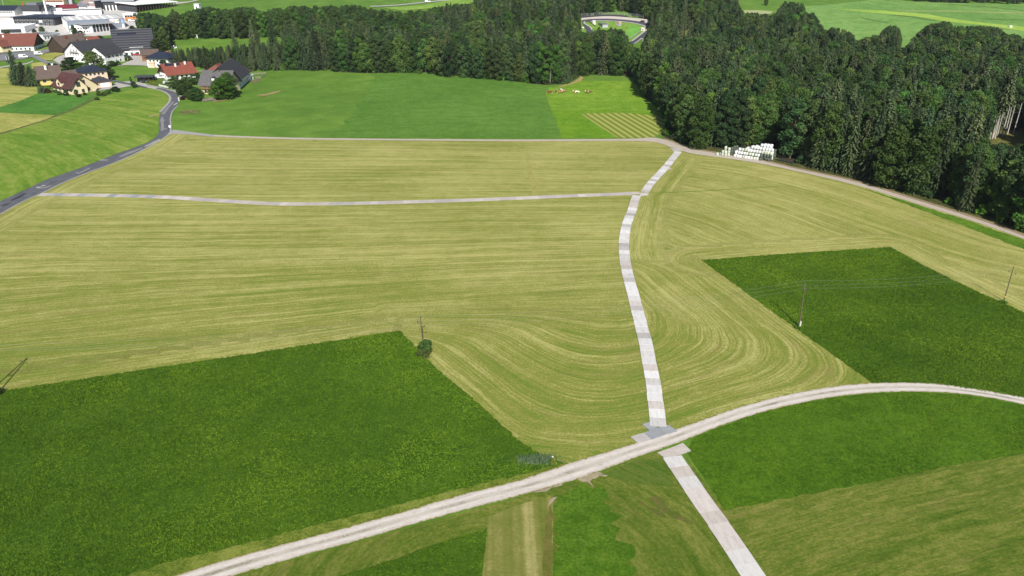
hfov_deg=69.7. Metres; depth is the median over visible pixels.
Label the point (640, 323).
ground plate
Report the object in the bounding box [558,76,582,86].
hay bank
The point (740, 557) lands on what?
ground plate
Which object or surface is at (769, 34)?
spruce tree
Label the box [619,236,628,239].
ground plate
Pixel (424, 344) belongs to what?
meadow bush
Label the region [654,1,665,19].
broadleaf tree
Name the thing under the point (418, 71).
edge bush
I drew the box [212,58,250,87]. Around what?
long barn
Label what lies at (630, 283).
ground plate
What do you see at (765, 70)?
broadleaf tree
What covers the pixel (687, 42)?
spruce tree
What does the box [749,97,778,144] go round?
broadleaf tree
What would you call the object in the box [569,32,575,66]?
spruce tree
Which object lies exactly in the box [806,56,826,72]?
broadleaf tree
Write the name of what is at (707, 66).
spruce tree
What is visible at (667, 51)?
broadleaf tree
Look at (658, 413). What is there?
ground plate
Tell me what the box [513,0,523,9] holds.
broadleaf tree
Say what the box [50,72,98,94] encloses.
maroon house
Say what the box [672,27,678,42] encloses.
spruce tree
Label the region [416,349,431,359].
weed clump
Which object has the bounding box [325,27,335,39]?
broadleaf tree
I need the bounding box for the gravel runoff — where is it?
[581,16,649,23]
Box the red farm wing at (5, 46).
[0,39,11,51]
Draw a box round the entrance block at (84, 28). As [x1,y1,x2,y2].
[69,25,93,32]
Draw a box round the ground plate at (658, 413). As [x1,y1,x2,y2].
[649,409,665,417]
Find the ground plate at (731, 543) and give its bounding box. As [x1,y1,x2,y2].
[717,535,746,551]
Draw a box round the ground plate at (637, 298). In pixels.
[628,296,640,300]
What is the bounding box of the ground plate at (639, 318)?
[633,316,646,320]
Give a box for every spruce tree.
[7,50,20,85]
[14,61,27,85]
[23,65,40,86]
[174,50,180,62]
[180,49,186,61]
[186,50,192,62]
[190,47,194,65]
[193,47,198,66]
[196,48,201,66]
[197,49,204,67]
[201,46,208,69]
[209,48,217,67]
[214,47,223,64]
[218,47,225,62]
[225,46,229,60]
[230,20,239,50]
[235,45,241,63]
[240,46,247,68]
[247,17,254,50]
[247,46,255,70]
[254,27,259,44]
[254,45,261,69]
[259,42,270,70]
[265,45,271,67]
[266,18,279,45]
[270,44,281,70]
[276,44,282,63]
[280,30,284,45]
[281,47,290,70]
[297,34,308,70]
[304,35,322,70]
[307,27,323,69]
[317,26,324,67]
[321,32,330,69]
[365,29,369,42]
[385,22,392,37]
[427,27,435,71]
[434,26,438,39]
[444,17,450,32]
[444,30,448,44]
[446,30,451,46]
[449,10,454,25]
[466,7,469,20]
[485,16,493,37]
[496,0,501,16]
[509,35,518,68]
[517,9,522,19]
[518,41,530,81]
[521,24,531,43]
[522,35,531,78]
[542,30,547,45]
[544,39,548,71]
[550,6,555,24]
[555,33,562,67]
[559,26,565,39]
[560,51,570,82]
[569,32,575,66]
[569,39,578,77]
[580,0,586,17]
[590,34,594,60]
[593,30,608,74]
[597,33,610,75]
[616,0,625,10]
[645,41,651,53]
[645,43,661,99]
[651,48,666,99]
[654,16,659,32]
[656,28,662,41]
[658,2,663,12]
[658,15,662,27]
[668,1,671,16]
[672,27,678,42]
[672,47,677,63]
[673,58,680,72]
[674,14,679,36]
[675,61,685,83]
[679,0,688,30]
[679,23,683,39]
[685,25,691,43]
[685,37,689,47]
[693,75,700,94]
[697,45,701,66]
[698,23,702,32]
[701,42,705,56]
[702,51,709,67]
[705,15,710,26]
[705,58,711,68]
[707,79,713,93]
[709,84,723,146]
[710,57,716,68]
[715,42,719,62]
[716,55,720,64]
[717,34,721,46]
[719,20,726,32]
[719,45,722,56]
[720,47,728,68]
[721,69,727,83]
[725,53,730,65]
[728,31,736,52]
[728,66,736,88]
[729,58,736,70]
[731,78,736,88]
[736,7,742,17]
[737,56,743,67]
[743,41,750,55]
[745,28,751,37]
[751,69,761,90]
[754,62,758,79]
[758,15,763,32]
[761,27,764,37]
[763,40,769,57]
[767,21,772,37]
[778,117,794,154]
[780,41,785,54]
[781,43,789,55]
[789,43,797,57]
[791,21,795,35]
[791,58,797,74]
[795,54,802,73]
[804,96,829,166]
[806,33,812,49]
[806,49,811,59]
[808,103,833,170]
[811,30,815,43]
[816,81,831,103]
[820,33,826,47]
[822,35,827,47]
[825,105,850,173]
[829,52,837,71]
[829,78,837,100]
[830,27,835,40]
[832,77,842,101]
[836,32,842,43]
[840,107,862,176]
[841,53,845,70]
[846,82,857,114]
[848,52,857,71]
[850,107,875,179]
[851,57,857,73]
[851,93,860,120]
[853,97,863,119]
[854,105,887,182]
[861,49,869,65]
[870,53,874,65]
[876,111,897,179]
[879,87,886,101]
[882,39,885,52]
[882,97,895,142]
[886,39,891,49]
[886,76,899,102]
[887,33,894,46]
[889,58,894,71]
[897,105,934,194]
[908,95,915,111]
[910,65,914,79]
[911,80,917,92]
[912,68,920,87]
[915,58,922,75]
[915,99,922,112]
[922,57,926,67]
[922,119,955,197]
[927,23,932,36]
[928,43,933,53]
[929,73,936,92]
[930,64,939,82]
[932,39,938,57]
[933,110,941,123]
[934,103,949,153]
[939,122,964,195]
[941,86,955,113]
[948,98,956,116]
[948,129,974,191]
[953,104,960,116]
[954,41,960,54]
[955,105,970,147]
[956,156,980,212]
[957,76,964,91]
[962,106,984,148]
[962,114,974,143]
[964,29,969,38]
[966,74,978,90]
[967,67,972,81]
[972,45,978,56]
[973,60,982,74]
[975,54,983,71]
[975,103,982,116]
[979,64,989,82]
[980,112,992,140]
[984,56,992,67]
[984,76,990,89]
[985,149,1004,204]
[986,42,990,56]
[995,65,1017,128]
[1003,63,1008,77]
[1011,0,1021,3]
[1018,60,1023,76]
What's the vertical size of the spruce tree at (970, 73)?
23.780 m
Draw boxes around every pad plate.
[631,433,651,442]
[642,422,656,429]
[644,427,664,439]
[657,448,678,456]
[658,425,676,433]
[671,443,690,454]
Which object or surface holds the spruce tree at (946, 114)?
on the forest floor
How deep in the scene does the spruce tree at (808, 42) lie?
415.82 m
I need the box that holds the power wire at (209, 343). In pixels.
[0,325,421,350]
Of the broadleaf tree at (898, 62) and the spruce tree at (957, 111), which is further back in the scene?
the broadleaf tree at (898, 62)
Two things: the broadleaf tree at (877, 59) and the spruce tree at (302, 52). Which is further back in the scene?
the spruce tree at (302, 52)
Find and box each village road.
[0,41,48,60]
[33,55,61,64]
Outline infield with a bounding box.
[581,20,646,49]
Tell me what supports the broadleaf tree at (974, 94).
on the forest floor
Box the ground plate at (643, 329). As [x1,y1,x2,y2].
[635,327,649,332]
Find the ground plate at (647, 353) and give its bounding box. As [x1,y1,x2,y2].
[640,351,654,357]
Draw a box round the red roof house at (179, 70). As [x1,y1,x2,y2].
[157,61,197,79]
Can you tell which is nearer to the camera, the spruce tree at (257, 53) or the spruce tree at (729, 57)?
the spruce tree at (729, 57)
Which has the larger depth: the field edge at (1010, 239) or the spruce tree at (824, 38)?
the spruce tree at (824, 38)
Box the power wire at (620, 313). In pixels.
[449,288,805,324]
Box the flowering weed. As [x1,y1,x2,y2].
[550,458,556,464]
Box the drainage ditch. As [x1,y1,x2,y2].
[0,98,94,133]
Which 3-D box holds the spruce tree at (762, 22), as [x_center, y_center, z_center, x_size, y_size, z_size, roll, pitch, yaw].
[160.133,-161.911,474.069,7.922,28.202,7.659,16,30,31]
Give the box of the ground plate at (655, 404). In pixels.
[648,400,664,409]
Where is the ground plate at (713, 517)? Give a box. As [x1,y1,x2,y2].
[700,509,728,524]
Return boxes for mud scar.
[637,500,666,517]
[649,497,693,523]
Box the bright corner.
[552,110,661,137]
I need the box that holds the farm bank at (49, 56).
[38,52,63,59]
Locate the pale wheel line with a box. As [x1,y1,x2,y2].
[524,148,538,194]
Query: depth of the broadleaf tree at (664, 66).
341.47 m
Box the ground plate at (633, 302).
[629,300,641,305]
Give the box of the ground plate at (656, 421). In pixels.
[649,417,666,426]
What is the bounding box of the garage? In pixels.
[91,76,112,87]
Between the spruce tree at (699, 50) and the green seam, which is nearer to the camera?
the green seam
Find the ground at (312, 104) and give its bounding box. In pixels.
[0,0,1023,575]
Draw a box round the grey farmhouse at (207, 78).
[197,69,242,93]
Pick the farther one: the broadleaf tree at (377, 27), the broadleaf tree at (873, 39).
the broadleaf tree at (377, 27)
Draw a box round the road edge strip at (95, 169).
[0,106,176,213]
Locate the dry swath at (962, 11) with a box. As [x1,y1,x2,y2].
[893,10,1023,13]
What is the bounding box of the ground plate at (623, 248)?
[619,246,628,249]
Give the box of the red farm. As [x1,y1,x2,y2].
[0,33,44,50]
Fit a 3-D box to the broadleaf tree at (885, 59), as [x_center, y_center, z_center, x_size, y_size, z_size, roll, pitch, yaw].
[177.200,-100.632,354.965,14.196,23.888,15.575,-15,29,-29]
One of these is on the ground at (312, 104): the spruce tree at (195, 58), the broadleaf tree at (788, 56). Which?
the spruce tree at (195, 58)
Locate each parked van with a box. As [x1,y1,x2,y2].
[18,54,28,57]
[34,51,43,54]
[155,74,164,78]
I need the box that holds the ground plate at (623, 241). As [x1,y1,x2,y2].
[619,239,628,242]
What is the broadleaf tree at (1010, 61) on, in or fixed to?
on the forest floor
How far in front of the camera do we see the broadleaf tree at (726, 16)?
509.75 m
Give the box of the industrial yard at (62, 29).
[0,9,137,40]
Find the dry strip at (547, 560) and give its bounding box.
[542,504,553,575]
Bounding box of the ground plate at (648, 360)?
[641,357,656,363]
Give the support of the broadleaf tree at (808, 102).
on the forest floor
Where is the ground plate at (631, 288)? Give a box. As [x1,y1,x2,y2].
[625,286,637,290]
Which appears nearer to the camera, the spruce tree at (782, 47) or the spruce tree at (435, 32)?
the spruce tree at (782, 47)
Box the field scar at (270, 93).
[260,90,280,95]
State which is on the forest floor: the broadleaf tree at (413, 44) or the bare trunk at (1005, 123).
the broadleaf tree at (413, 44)
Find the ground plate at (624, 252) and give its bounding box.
[619,250,629,253]
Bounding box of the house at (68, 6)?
[55,4,77,8]
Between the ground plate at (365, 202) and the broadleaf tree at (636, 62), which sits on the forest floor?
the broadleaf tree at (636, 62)
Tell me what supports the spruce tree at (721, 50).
on the forest floor
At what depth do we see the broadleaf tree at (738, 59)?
351.33 m
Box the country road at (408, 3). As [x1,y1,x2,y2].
[370,0,445,6]
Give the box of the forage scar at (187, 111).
[178,109,199,113]
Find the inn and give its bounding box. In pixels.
[45,0,68,6]
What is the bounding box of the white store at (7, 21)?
[0,18,13,24]
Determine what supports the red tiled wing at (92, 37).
on the ground at (312, 104)
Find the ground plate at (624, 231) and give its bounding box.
[620,230,629,233]
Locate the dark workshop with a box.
[19,2,49,14]
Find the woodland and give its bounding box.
[137,0,1023,231]
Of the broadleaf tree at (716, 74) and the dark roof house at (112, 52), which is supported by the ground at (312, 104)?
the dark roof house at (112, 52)
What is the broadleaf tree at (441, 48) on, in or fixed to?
on the forest floor
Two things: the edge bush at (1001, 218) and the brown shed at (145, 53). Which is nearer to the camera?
the edge bush at (1001, 218)
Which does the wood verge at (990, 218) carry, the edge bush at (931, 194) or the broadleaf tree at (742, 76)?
the edge bush at (931, 194)
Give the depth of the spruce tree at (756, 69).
315.07 m
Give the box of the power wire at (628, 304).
[432,280,805,316]
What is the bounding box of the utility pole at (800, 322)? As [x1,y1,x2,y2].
[798,281,808,325]
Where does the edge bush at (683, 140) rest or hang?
on the wood verge at (990, 218)
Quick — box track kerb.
[597,20,645,26]
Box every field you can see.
[0,134,1023,462]
[236,450,739,575]
[685,454,1023,575]
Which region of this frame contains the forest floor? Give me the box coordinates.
[324,50,1013,222]
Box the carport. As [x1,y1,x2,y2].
[134,75,154,82]
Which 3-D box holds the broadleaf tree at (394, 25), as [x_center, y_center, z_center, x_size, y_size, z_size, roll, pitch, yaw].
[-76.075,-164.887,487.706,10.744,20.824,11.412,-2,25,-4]
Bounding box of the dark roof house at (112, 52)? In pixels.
[90,44,125,64]
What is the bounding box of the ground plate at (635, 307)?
[630,305,643,310]
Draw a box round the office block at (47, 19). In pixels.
[10,14,76,25]
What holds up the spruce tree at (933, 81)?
on the forest floor
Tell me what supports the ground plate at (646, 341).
on the mown field at (108, 278)
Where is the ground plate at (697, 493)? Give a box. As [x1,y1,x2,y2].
[684,486,710,500]
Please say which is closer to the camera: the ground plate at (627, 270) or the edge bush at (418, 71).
the ground plate at (627, 270)
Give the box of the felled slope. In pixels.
[990,124,1023,145]
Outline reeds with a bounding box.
[510,452,562,467]
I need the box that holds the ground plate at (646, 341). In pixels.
[638,338,652,344]
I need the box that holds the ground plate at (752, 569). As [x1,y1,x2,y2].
[735,562,765,575]
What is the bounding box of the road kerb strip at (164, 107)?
[147,87,170,111]
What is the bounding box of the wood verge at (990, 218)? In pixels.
[667,138,1023,232]
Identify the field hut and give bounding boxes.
[194,3,201,8]
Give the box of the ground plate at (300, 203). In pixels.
[295,202,305,205]
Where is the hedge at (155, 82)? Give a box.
[147,80,162,85]
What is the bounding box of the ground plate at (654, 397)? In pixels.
[647,393,662,400]
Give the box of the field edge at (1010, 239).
[867,189,1023,248]
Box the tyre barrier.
[581,14,626,17]
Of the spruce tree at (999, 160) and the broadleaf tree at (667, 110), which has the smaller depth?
the spruce tree at (999, 160)
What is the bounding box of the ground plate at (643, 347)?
[639,344,653,350]
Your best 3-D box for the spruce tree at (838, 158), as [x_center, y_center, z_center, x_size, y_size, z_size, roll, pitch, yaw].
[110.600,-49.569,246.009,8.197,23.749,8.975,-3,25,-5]
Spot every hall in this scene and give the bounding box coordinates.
[0,23,35,33]
[54,8,101,15]
[61,14,125,31]
[81,0,103,9]
[101,0,135,10]
[114,0,177,12]
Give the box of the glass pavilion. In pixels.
[75,21,114,32]
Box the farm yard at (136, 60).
[118,55,158,67]
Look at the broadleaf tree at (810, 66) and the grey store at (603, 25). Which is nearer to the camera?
the broadleaf tree at (810, 66)
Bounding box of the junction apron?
[169,129,214,136]
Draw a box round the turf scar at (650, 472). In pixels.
[604,459,675,486]
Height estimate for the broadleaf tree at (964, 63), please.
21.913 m
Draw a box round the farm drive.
[53,54,68,64]
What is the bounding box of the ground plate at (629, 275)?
[622,273,633,277]
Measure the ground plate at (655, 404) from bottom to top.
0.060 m
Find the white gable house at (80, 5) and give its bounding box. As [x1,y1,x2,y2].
[77,1,88,8]
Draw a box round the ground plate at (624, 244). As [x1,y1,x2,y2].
[619,243,628,246]
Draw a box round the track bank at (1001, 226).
[665,139,1023,235]
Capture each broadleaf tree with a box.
[56,57,82,70]
[70,25,76,33]
[81,51,106,65]
[99,65,114,76]
[107,61,116,65]
[134,12,143,28]
[139,16,143,28]
[143,14,150,27]
[149,38,166,51]
[151,20,168,42]
[153,17,167,38]
[156,26,169,49]
[158,60,167,65]
[165,77,180,88]
[166,18,174,38]
[170,13,184,39]
[173,80,185,86]
[175,84,189,94]
[178,19,186,39]
[180,76,192,88]
[183,11,195,37]
[187,88,204,100]
[188,74,199,84]
[193,13,203,38]
[197,9,212,38]
[200,48,212,67]
[206,12,218,37]
[206,77,236,99]
[214,12,225,38]
[220,10,235,38]
[220,72,237,94]
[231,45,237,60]
[234,11,248,38]
[244,8,257,35]
[255,11,267,36]
[262,15,273,36]
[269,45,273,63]
[272,11,283,34]
[276,11,290,37]
[282,35,300,69]
[286,19,291,33]
[288,12,297,24]
[297,19,306,33]
[302,7,313,18]
[324,7,340,21]
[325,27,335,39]
[327,40,340,71]
[333,37,345,69]
[334,29,342,38]
[336,43,349,71]
[340,6,350,18]
[345,36,360,71]
[352,37,366,71]
[357,43,374,72]
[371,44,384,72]
[374,24,381,30]
[375,35,388,68]
[379,17,387,25]
[381,41,395,72]
[389,32,410,72]
[392,23,401,32]
[395,11,402,21]
[401,16,410,25]
[403,22,413,33]
[407,37,419,71]
[415,29,429,67]
[416,38,430,72]
[423,37,440,73]
[434,41,447,75]
[440,46,454,76]
[446,40,458,75]
[457,45,469,77]
[459,38,472,76]
[462,22,471,34]
[470,21,483,33]
[471,49,485,78]
[472,39,486,76]
[475,10,487,22]
[476,30,484,38]
[483,44,498,79]
[484,41,492,71]
[490,9,496,19]
[492,52,506,79]
[494,36,505,70]
[500,44,512,78]
[502,11,511,20]
[503,23,512,32]
[504,52,514,79]
[510,32,522,47]
[511,45,522,79]
[512,52,525,81]
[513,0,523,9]
[520,23,528,32]
[527,8,539,20]
[528,23,537,34]
[528,45,543,83]
[535,46,553,81]
[548,36,555,49]
[548,44,563,81]
[555,39,572,81]
[569,8,579,25]
[576,41,594,75]
[577,35,596,72]
[584,0,593,14]
[590,31,597,42]
[593,0,603,14]
[606,34,627,75]
[623,44,633,73]
[627,50,636,74]
[631,50,641,79]
[632,0,641,15]
[637,53,651,94]
[639,39,654,65]
[639,57,656,98]
[641,0,654,18]
[647,57,664,92]
[650,46,669,78]
[653,61,670,103]
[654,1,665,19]
[657,66,673,88]
[657,73,669,107]
[658,78,674,119]
[662,11,670,21]
[664,86,679,120]
[664,101,674,127]
[666,72,680,85]
[669,83,685,129]
[671,84,698,133]
[672,0,681,26]
[675,51,701,69]
[675,94,694,140]
[676,74,693,102]
[678,71,693,84]
[680,58,690,70]
[681,37,690,45]
[685,3,696,26]
[686,96,715,150]
[691,37,702,44]
[692,23,699,35]
[693,8,705,27]
[693,46,703,58]
[698,68,710,87]
[699,91,716,126]
[701,41,712,51]
[708,78,718,92]
[709,69,721,82]
[710,89,735,147]
[717,32,727,41]
[718,69,737,89]
[720,42,730,53]
[723,11,730,22]
[726,27,736,41]
[727,89,752,147]
[735,46,744,54]
[736,56,744,67]
[736,72,747,89]
[736,95,763,144]
[743,75,755,89]
[744,13,753,21]
[744,62,752,71]
[748,56,757,67]
[749,25,756,35]
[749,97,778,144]
[752,77,766,95]
[758,67,774,76]
[758,88,769,94]
[760,58,773,67]
[761,92,781,142]
[766,78,776,89]
[773,15,785,28]
[773,85,790,139]
[774,63,789,76]
[777,67,790,78]
[777,97,809,158]
[778,87,797,111]
[778,95,794,129]
[779,52,794,64]
[782,87,812,111]
[785,97,812,137]
[789,74,802,84]
[790,31,798,40]
[797,67,808,76]
[797,102,823,157]
[799,29,809,37]
[799,48,812,58]
[799,74,815,85]
[805,128,814,153]
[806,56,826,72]
[806,61,818,74]
[807,18,816,26]
[809,66,825,76]
[810,100,849,168]
[815,72,825,82]
[819,46,830,55]
[829,54,850,72]
[830,65,843,77]
[838,94,850,106]
[841,75,851,82]
[842,43,851,51]
[842,67,856,73]
[844,111,877,167]
[850,73,861,86]
[852,101,871,119]
[854,52,862,58]
[856,89,872,103]
[858,63,871,74]
[858,75,868,82]
[858,119,895,173]
[860,80,875,90]
[861,40,873,47]
[862,70,875,79]
[863,45,872,53]
[871,36,881,45]
[871,55,881,65]
[871,71,884,84]
[871,85,881,97]
[872,100,885,112]
[872,124,913,188]
[873,62,884,72]
[873,91,886,99]
[876,45,885,55]
[878,81,889,89]
[880,54,890,65]
[886,78,905,96]
[886,112,909,133]
[886,117,923,187]
[888,104,910,123]
[891,70,902,77]
[892,58,904,71]
[894,52,904,64]
[896,124,944,194]
[898,90,909,98]
[898,93,917,111]
[903,59,917,77]
[912,43,924,55]
[915,48,927,57]
[915,90,936,107]
[917,74,930,86]
[918,82,932,92]
[921,102,937,116]
[923,67,939,84]
[926,53,935,62]
[927,118,958,172]
[933,27,945,36]
[933,85,946,97]
[933,115,964,154]
[937,47,960,61]
[937,77,949,88]
[938,58,952,68]
[939,31,948,40]
[939,45,948,55]
[939,67,949,80]
[945,143,972,199]
[947,72,963,87]
[952,92,969,101]
[953,145,988,208]
[955,97,971,113]
[956,60,970,69]
[960,37,978,52]
[960,66,968,73]
[960,137,991,174]
[961,50,971,61]
[965,74,980,84]
[968,90,994,115]
[968,151,997,207]
[971,94,991,127]
[972,76,996,98]
[972,102,986,119]
[974,32,986,44]
[974,41,982,49]
[983,89,998,127]
[985,36,995,46]
[985,159,1022,219]
[988,67,999,75]
[991,70,1004,107]
[992,142,1008,161]
[993,77,1018,127]
[998,145,1023,188]
[998,159,1023,222]
[999,45,1008,58]
[1003,57,1015,67]
[1003,67,1018,75]
[1004,145,1016,155]
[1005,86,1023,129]
[1010,177,1023,221]
[1015,55,1023,64]
[1015,76,1023,89]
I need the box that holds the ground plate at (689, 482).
[677,476,702,488]
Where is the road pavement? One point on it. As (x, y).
(163, 88)
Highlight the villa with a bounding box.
[143,52,178,67]
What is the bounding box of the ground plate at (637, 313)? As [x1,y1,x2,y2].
[631,310,644,315]
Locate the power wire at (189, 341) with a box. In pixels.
[7,322,406,348]
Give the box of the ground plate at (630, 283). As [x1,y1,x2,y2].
[624,282,635,285]
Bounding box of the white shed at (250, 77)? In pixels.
[248,74,253,80]
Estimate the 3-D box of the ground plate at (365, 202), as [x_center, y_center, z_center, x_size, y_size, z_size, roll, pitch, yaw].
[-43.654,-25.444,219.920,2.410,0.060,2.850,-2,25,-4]
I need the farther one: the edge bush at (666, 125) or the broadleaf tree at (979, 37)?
the broadleaf tree at (979, 37)
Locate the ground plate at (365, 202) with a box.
[362,201,370,204]
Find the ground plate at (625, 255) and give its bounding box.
[619,253,629,257]
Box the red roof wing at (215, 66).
[208,63,220,69]
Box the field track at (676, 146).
[211,134,1023,238]
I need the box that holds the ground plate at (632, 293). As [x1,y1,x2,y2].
[627,291,639,295]
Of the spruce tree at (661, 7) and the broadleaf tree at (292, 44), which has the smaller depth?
the broadleaf tree at (292, 44)
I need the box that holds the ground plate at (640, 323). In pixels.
[634,321,647,326]
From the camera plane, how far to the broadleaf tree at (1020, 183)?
198.93 m
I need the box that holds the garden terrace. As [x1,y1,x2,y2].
[202,97,215,101]
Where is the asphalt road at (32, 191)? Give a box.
[0,87,178,212]
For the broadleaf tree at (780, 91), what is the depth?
283.81 m
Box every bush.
[38,87,44,93]
[110,86,119,91]
[130,81,137,87]
[279,64,286,70]
[415,68,423,73]
[417,339,432,352]
[507,73,514,80]
[521,73,530,82]
[542,77,550,84]
[552,78,560,83]
[663,130,672,135]
[664,122,671,129]
[679,135,688,143]
[795,155,806,163]
[805,156,815,166]
[923,191,933,197]
[944,197,952,203]
[975,204,987,215]
[995,214,1005,222]
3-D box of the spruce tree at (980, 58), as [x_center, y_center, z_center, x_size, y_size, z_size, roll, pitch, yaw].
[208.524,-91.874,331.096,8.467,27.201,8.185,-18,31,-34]
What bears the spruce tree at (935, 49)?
on the forest floor
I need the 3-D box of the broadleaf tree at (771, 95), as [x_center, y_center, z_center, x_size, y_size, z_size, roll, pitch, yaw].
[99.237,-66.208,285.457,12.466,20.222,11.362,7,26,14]
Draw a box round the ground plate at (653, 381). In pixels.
[645,378,660,385]
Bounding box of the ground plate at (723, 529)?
[708,522,736,537]
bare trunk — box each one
[1001,108,1009,135]
[1007,107,1014,133]
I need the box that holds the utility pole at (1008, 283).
[1004,266,1015,299]
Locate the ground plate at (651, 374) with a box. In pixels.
[644,371,659,377]
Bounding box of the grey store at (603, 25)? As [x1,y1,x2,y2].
[598,23,607,27]
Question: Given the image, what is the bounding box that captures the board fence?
[0,50,29,54]
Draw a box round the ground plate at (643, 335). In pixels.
[637,332,650,338]
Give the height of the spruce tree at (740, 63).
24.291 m
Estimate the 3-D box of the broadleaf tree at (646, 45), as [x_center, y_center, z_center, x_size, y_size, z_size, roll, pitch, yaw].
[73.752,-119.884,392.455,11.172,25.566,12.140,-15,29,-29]
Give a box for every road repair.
[118,148,141,156]
[160,117,166,130]
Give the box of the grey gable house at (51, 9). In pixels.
[41,5,55,13]
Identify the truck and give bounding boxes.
[125,16,136,20]
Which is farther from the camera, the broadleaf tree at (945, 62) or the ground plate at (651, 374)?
the broadleaf tree at (945, 62)
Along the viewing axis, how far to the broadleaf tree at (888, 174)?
228.20 m
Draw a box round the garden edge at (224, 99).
[213,96,236,101]
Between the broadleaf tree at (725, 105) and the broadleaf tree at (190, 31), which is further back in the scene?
the broadleaf tree at (190, 31)
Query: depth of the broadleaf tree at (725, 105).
274.29 m
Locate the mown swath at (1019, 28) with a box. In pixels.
[840,9,1023,30]
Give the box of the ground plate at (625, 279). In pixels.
[623,277,634,281]
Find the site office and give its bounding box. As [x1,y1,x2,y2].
[34,32,60,40]
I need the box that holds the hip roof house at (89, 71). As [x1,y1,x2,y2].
[76,63,108,79]
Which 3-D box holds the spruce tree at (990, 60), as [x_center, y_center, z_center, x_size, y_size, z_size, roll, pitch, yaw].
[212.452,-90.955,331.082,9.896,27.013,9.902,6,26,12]
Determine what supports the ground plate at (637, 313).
on the mown field at (108, 278)
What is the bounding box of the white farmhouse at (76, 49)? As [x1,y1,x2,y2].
[61,38,113,61]
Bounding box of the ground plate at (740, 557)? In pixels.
[726,548,755,565]
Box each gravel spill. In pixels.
[535,484,561,492]
[578,472,606,486]
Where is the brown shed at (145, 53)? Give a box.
[140,49,158,60]
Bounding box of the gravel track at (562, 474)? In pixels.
[175,382,1023,575]
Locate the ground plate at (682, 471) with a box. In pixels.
[670,465,695,478]
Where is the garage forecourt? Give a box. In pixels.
[98,81,156,90]
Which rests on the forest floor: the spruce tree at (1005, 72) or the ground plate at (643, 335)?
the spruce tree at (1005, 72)
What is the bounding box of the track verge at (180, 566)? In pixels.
[128,461,567,575]
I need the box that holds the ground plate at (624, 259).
[619,257,629,260]
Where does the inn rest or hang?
on the ground at (312, 104)
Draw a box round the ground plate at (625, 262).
[620,261,630,264]
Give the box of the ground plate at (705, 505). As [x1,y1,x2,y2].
[691,498,718,512]
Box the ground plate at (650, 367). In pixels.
[643,364,657,370]
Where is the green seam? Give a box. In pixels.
[655,186,778,192]
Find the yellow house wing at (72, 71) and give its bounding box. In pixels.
[61,69,78,73]
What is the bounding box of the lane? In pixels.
[110,79,146,87]
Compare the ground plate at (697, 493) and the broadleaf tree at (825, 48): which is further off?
the broadleaf tree at (825, 48)
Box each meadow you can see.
[0,88,168,200]
[0,93,94,114]
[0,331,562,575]
[331,72,559,138]
[341,528,486,575]
[382,0,473,9]
[545,81,658,112]
[553,483,637,575]
[626,25,640,37]
[688,392,1023,509]
[702,248,1023,396]
[805,0,1023,48]
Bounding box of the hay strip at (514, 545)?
[482,495,552,575]
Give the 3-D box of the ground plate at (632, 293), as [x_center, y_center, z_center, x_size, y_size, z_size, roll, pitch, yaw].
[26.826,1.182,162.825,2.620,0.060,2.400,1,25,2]
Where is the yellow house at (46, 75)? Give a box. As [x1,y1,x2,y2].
[33,63,60,85]
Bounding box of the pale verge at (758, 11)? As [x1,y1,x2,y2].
[744,10,772,13]
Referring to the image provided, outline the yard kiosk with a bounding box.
[122,12,135,17]
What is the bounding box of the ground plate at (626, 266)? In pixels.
[621,265,631,268]
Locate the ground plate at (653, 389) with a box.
[646,385,661,392]
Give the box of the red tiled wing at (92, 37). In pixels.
[85,36,99,39]
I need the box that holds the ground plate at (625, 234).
[620,233,629,236]
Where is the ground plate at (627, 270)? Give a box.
[621,269,632,272]
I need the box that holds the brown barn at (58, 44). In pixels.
[46,33,85,53]
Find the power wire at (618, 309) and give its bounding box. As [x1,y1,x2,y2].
[444,285,797,320]
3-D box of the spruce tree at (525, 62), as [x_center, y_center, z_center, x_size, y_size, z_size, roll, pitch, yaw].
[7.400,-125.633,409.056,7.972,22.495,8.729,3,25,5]
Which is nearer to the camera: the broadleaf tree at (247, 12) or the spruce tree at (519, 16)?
the spruce tree at (519, 16)
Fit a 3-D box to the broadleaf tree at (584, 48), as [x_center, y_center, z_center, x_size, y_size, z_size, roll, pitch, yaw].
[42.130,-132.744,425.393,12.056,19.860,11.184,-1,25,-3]
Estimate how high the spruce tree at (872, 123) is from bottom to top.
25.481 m
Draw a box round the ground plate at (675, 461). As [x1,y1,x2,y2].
[663,455,687,467]
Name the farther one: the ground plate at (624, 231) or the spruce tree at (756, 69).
the spruce tree at (756, 69)
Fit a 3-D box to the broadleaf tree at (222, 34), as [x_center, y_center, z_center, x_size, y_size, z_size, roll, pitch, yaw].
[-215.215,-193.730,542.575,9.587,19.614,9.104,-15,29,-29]
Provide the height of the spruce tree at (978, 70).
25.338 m
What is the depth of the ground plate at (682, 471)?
107.63 m
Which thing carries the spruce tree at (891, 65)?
on the forest floor
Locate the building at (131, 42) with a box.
[110,28,152,56]
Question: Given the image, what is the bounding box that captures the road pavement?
[146,85,181,96]
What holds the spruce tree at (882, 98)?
on the forest floor
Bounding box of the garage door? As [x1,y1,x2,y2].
[100,82,109,86]
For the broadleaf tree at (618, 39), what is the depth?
422.55 m
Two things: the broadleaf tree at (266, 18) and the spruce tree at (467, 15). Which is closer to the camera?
the spruce tree at (467, 15)
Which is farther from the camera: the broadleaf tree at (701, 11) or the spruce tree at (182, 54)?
the broadleaf tree at (701, 11)
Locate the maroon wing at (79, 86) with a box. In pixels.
[65,76,88,94]
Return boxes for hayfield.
[0,68,36,106]
[0,113,53,132]
[31,62,46,67]
[582,113,663,137]
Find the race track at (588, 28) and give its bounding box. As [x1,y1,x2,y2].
[582,19,648,44]

